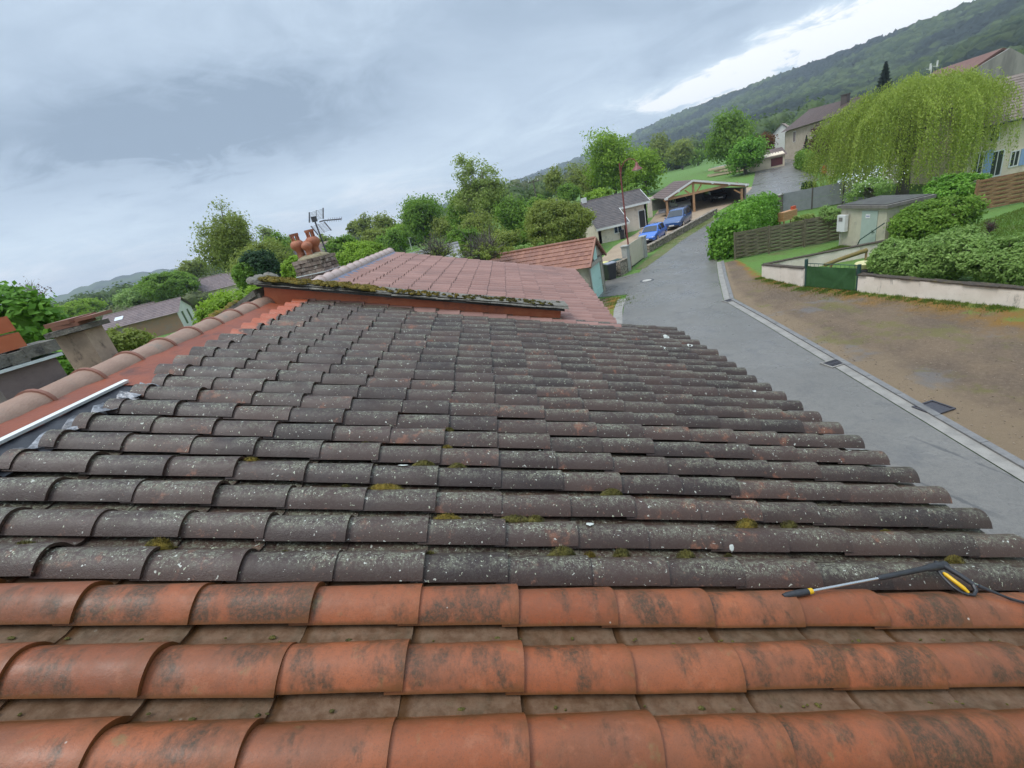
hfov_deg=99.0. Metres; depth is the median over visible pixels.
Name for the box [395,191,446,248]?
broadleaf tree
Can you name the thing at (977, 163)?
window
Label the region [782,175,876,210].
panel fence
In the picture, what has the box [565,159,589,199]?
broadleaf tree
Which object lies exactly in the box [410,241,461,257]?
shed
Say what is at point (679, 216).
parked car
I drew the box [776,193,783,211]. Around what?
gate pillar
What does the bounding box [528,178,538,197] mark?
utility pole
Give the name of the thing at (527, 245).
bush
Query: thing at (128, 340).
hedge bush
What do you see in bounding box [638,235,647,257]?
gate pillar
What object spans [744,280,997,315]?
dry grass
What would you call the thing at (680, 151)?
broadleaf tree
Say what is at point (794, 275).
garden wall
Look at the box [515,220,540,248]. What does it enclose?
bush
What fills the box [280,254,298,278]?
broadleaf tree
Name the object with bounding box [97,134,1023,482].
ground
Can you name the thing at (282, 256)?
tall tree
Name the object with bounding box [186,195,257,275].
tall tree
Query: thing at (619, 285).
road
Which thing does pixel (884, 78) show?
conifer
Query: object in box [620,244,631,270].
gate pillar
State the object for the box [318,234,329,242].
broadleaf tree
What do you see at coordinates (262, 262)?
yew tree
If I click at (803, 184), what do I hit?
garden shrub
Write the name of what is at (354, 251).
bush
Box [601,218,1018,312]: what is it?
grass
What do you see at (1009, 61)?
barn
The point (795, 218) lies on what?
garden shrub
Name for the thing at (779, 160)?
door
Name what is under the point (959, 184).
round shrub
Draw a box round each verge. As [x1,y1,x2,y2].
[600,296,620,315]
[636,217,714,268]
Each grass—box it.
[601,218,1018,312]
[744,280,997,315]
[817,245,852,252]
[972,208,1023,280]
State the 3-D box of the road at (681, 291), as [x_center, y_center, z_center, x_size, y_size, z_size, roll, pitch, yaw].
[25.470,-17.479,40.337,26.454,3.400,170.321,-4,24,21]
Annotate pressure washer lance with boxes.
[782,560,1023,603]
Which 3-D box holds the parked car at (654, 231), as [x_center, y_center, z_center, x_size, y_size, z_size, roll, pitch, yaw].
[13.493,-14.562,41.992,2.035,1.465,3.940,4,28,37]
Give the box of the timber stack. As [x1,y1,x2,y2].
[707,165,742,176]
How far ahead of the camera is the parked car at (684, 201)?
54.83 m
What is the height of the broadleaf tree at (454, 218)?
8.732 m
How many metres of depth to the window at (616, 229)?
45.96 m
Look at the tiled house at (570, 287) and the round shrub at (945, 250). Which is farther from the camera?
the round shrub at (945, 250)
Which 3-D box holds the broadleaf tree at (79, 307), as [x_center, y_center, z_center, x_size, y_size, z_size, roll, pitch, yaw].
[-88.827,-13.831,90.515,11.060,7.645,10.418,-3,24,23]
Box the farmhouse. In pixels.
[781,93,867,162]
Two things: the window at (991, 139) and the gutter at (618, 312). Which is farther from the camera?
the window at (991, 139)
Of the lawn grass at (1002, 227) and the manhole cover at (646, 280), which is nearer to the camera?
the lawn grass at (1002, 227)
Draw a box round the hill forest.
[439,0,1023,207]
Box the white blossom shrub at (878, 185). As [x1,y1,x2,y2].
[839,166,904,203]
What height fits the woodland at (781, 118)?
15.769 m
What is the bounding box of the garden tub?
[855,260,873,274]
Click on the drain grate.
(832, 363)
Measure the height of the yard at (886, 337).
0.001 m
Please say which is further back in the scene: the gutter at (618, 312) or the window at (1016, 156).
the window at (1016, 156)
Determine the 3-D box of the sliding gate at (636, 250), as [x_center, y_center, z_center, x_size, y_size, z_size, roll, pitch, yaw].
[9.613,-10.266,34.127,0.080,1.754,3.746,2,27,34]
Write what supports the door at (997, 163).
in the house at (1000, 167)
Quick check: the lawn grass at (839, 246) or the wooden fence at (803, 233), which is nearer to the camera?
the lawn grass at (839, 246)
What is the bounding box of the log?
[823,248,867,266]
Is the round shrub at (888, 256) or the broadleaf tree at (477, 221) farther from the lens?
the broadleaf tree at (477, 221)
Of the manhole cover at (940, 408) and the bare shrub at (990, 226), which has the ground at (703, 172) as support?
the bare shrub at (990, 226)
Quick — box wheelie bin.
[603,261,616,279]
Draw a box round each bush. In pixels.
[106,324,156,352]
[191,285,260,324]
[259,230,293,252]
[321,233,359,253]
[356,227,385,241]
[387,223,412,252]
[427,214,457,239]
[443,223,483,256]
[482,224,524,251]
[503,241,543,251]
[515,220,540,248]
[523,196,597,246]
[526,194,546,209]
[577,170,599,198]
[582,187,614,199]
[619,181,650,196]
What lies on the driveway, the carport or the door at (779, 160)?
the carport
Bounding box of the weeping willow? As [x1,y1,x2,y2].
[799,64,1022,200]
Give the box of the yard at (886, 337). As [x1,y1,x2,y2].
[724,260,1023,460]
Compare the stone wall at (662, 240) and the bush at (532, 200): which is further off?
the bush at (532, 200)
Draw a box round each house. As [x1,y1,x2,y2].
[0,272,1023,767]
[101,301,155,315]
[102,297,195,336]
[185,271,239,311]
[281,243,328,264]
[289,229,621,326]
[580,188,649,243]
[772,123,788,149]
[882,73,1023,183]
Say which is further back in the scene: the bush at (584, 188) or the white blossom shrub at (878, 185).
the bush at (584, 188)
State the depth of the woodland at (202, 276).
144.06 m
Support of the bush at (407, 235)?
on the ground at (703, 172)
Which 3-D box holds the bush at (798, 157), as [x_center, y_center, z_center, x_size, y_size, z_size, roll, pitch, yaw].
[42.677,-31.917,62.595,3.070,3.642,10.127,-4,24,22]
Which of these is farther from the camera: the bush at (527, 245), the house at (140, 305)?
the house at (140, 305)
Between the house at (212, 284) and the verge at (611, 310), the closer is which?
the verge at (611, 310)
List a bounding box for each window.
[613,226,621,233]
[793,131,795,141]
[971,151,985,173]
[989,125,1001,141]
[1008,149,1021,167]
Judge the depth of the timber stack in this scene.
78.91 m
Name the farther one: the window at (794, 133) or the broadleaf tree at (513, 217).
the window at (794, 133)
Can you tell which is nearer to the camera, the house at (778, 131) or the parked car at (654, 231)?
the parked car at (654, 231)
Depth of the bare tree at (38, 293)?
39.84 m
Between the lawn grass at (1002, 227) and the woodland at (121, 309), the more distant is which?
the woodland at (121, 309)
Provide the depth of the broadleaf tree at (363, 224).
109.10 m
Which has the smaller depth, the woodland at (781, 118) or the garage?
the garage
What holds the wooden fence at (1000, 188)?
on the ground at (703, 172)
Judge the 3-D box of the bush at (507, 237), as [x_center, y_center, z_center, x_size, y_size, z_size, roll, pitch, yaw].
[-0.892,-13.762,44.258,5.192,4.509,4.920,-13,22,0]
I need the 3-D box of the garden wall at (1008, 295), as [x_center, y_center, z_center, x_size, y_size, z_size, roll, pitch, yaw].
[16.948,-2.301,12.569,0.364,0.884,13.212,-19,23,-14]
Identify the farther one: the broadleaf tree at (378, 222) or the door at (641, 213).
the broadleaf tree at (378, 222)
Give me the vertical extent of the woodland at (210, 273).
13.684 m
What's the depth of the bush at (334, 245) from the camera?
51.22 m
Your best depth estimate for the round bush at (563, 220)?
41.22 m
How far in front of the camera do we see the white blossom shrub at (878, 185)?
32.72 m
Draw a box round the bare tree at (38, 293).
[16,276,51,298]
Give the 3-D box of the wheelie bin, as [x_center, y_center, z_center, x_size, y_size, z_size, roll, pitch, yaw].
[6.959,-8.057,31.171,0.759,1.223,0.840,-20,23,-16]
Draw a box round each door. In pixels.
[590,262,602,296]
[638,209,645,228]
[771,156,782,166]
[859,211,878,243]
[988,149,1004,177]
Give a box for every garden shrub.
[791,213,815,239]
[801,181,817,189]
[817,204,840,236]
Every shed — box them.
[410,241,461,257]
[747,147,786,171]
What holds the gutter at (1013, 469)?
on the yard at (886, 337)
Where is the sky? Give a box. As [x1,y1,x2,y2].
[0,0,972,304]
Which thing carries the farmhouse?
on the ground at (703, 172)
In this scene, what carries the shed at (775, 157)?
on the ground at (703, 172)
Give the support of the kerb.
on the ground at (703, 172)
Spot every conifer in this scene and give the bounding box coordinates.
[802,135,809,149]
[873,61,894,97]
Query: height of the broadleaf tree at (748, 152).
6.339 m
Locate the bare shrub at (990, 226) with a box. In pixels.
[980,218,1001,234]
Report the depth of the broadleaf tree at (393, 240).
68.99 m
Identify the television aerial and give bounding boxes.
[309,208,341,251]
[926,60,938,73]
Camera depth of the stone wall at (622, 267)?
31.65 m
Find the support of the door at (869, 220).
in the transformer cabin
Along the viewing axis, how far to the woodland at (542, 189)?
106.49 m
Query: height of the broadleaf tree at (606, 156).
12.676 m
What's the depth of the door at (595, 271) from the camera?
27.26 m
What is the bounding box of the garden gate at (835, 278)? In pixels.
[804,259,861,290]
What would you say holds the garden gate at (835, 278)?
on the yard at (886, 337)
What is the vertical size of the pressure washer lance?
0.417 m
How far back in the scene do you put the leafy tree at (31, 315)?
9.26 m
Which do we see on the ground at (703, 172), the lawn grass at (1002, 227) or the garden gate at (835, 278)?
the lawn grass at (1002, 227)
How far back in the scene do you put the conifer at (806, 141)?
69.23 m
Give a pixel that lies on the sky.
(122, 121)
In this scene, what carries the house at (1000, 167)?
on the ground at (703, 172)
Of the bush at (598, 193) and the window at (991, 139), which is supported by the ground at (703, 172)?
the bush at (598, 193)
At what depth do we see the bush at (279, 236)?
59.53 m
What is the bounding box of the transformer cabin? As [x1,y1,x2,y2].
[837,194,936,245]
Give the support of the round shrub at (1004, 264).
on the ground at (703, 172)
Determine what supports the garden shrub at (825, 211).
on the ground at (703, 172)
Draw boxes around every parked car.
[639,222,666,240]
[663,206,691,228]
[669,197,690,206]
[702,188,726,201]
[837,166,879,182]
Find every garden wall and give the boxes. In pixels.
[761,263,804,285]
[763,239,890,266]
[857,272,1023,308]
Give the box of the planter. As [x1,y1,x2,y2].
[778,205,796,224]
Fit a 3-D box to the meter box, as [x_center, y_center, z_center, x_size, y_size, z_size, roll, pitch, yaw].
[19.309,-8.943,25.604,0.222,1.810,0.597,-13,22,0]
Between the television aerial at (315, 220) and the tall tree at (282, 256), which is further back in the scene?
the tall tree at (282, 256)
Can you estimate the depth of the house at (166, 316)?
60.88 m
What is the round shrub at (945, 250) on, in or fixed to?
on the ground at (703, 172)
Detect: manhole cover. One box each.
[640,279,653,281]
[912,400,955,413]
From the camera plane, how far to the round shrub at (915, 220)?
20.68 m
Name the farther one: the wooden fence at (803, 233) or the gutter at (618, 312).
the wooden fence at (803, 233)
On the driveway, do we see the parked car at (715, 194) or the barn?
the parked car at (715, 194)
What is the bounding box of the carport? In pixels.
[647,180,748,217]
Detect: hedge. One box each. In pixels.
[704,190,782,259]
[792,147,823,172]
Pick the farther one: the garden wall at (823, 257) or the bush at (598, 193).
the bush at (598, 193)
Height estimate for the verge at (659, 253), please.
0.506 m
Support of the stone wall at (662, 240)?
on the ground at (703, 172)
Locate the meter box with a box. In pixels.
[836,215,848,244]
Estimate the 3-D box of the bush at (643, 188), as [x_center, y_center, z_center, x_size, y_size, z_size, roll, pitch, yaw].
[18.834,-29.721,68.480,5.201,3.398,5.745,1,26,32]
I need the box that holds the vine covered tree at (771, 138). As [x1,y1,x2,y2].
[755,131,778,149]
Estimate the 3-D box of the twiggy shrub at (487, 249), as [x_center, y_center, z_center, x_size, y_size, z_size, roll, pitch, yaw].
[-1.822,-6.952,27.536,4.586,5.945,3.827,-8,23,12]
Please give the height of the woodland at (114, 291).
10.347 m
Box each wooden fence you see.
[733,213,840,259]
[974,172,1023,209]
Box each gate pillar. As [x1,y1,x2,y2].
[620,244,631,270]
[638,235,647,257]
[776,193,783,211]
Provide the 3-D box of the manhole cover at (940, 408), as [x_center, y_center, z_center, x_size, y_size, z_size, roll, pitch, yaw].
[10.013,0.564,10.392,0.580,0.033,0.520,-16,22,-6]
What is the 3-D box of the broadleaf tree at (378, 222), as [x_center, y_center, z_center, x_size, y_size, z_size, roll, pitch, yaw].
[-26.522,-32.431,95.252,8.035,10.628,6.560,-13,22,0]
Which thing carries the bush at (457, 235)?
on the ground at (703, 172)
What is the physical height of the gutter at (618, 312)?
0.001 m
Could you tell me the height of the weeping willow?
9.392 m
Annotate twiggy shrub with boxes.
[412,229,457,256]
[446,226,515,259]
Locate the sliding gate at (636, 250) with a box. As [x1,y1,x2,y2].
[629,237,642,266]
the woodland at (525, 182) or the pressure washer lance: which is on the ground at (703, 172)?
the woodland at (525, 182)
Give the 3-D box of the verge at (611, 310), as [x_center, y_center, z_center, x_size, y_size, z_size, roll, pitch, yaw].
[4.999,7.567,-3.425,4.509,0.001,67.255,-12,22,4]
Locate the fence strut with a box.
[857,223,884,244]
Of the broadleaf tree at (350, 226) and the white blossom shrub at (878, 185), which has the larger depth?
the broadleaf tree at (350, 226)
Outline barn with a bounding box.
[918,48,1023,82]
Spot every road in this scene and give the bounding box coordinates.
[599,272,638,296]
[622,159,1023,537]
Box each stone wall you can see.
[616,258,628,276]
[647,208,717,252]
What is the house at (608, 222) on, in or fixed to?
on the ground at (703, 172)
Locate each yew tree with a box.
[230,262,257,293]
[236,248,282,276]
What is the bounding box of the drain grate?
[820,359,843,367]
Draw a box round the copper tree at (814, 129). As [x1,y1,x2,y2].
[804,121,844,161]
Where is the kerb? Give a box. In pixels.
[721,260,1023,468]
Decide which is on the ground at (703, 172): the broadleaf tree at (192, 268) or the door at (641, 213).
the broadleaf tree at (192, 268)
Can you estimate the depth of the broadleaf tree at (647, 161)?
72.29 m
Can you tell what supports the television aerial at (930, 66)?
attached to the barn
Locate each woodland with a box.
[49,265,224,317]
[87,289,207,320]
[92,293,209,321]
[156,207,447,286]
[198,224,402,278]
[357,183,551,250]
[502,134,697,196]
[503,138,690,194]
[649,53,1023,168]
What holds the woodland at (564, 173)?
on the ground at (703, 172)
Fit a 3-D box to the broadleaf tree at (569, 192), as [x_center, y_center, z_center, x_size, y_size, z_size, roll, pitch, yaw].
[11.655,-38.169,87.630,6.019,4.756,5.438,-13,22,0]
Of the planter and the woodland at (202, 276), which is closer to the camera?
the planter
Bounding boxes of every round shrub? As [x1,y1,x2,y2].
[865,236,926,275]
[883,193,991,242]
[898,222,993,280]
[922,171,991,202]
[954,232,1023,285]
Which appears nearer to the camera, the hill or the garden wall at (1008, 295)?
the garden wall at (1008, 295)
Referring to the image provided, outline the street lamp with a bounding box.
[619,158,641,268]
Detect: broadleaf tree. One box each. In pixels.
[57,297,108,318]
[107,282,155,308]
[132,270,200,302]
[175,256,213,277]
[255,224,279,241]
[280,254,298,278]
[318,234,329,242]
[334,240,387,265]
[345,219,358,238]
[353,211,373,234]
[369,210,400,235]
[374,225,409,251]
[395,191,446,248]
[440,189,476,229]
[448,152,511,229]
[451,204,506,256]
[489,192,531,233]
[543,163,568,202]
[555,182,580,202]
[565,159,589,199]
[579,126,642,193]
[624,143,670,194]
[649,132,671,167]
[662,138,697,169]
[689,147,704,165]
[701,105,761,164]
[722,132,773,177]
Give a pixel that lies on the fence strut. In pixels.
(870, 232)
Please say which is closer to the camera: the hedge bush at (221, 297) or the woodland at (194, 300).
the hedge bush at (221, 297)
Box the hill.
[51,268,177,301]
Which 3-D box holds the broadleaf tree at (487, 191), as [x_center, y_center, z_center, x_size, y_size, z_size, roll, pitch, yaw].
[-4.647,-26.274,62.483,9.359,12.614,9.582,-13,22,0]
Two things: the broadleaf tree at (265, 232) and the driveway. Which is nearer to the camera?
the driveway
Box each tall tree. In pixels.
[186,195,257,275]
[220,236,294,285]
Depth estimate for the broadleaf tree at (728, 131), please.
89.51 m
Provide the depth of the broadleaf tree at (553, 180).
90.58 m
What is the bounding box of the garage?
[490,236,606,296]
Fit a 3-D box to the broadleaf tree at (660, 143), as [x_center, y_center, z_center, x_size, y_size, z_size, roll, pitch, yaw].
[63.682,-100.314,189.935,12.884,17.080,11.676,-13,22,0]
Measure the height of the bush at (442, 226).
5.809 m
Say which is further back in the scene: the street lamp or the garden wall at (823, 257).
the street lamp
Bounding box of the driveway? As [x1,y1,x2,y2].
[602,187,751,261]
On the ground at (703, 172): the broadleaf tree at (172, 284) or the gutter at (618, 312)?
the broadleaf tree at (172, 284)
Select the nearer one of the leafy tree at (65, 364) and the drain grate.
the leafy tree at (65, 364)
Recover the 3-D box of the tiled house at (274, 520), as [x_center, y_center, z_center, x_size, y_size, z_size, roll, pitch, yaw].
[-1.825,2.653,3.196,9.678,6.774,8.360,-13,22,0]
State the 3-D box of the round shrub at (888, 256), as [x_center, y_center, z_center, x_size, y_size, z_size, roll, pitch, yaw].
[16.422,-5.264,18.549,2.327,1.970,2.705,-13,22,0]
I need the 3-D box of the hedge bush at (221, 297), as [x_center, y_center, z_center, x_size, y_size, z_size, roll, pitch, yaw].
[-8.886,-0.535,15.909,3.522,6.148,3.198,-13,22,0]
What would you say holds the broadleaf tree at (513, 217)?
on the ground at (703, 172)
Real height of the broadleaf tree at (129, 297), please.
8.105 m
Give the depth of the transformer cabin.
23.79 m
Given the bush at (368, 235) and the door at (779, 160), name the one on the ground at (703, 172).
the bush at (368, 235)
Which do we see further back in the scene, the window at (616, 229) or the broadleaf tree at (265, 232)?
the broadleaf tree at (265, 232)
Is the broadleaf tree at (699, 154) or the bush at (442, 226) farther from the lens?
the broadleaf tree at (699, 154)
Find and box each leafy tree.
[0,280,68,343]
[51,350,74,374]
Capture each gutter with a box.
[613,299,625,323]
[717,261,1023,481]

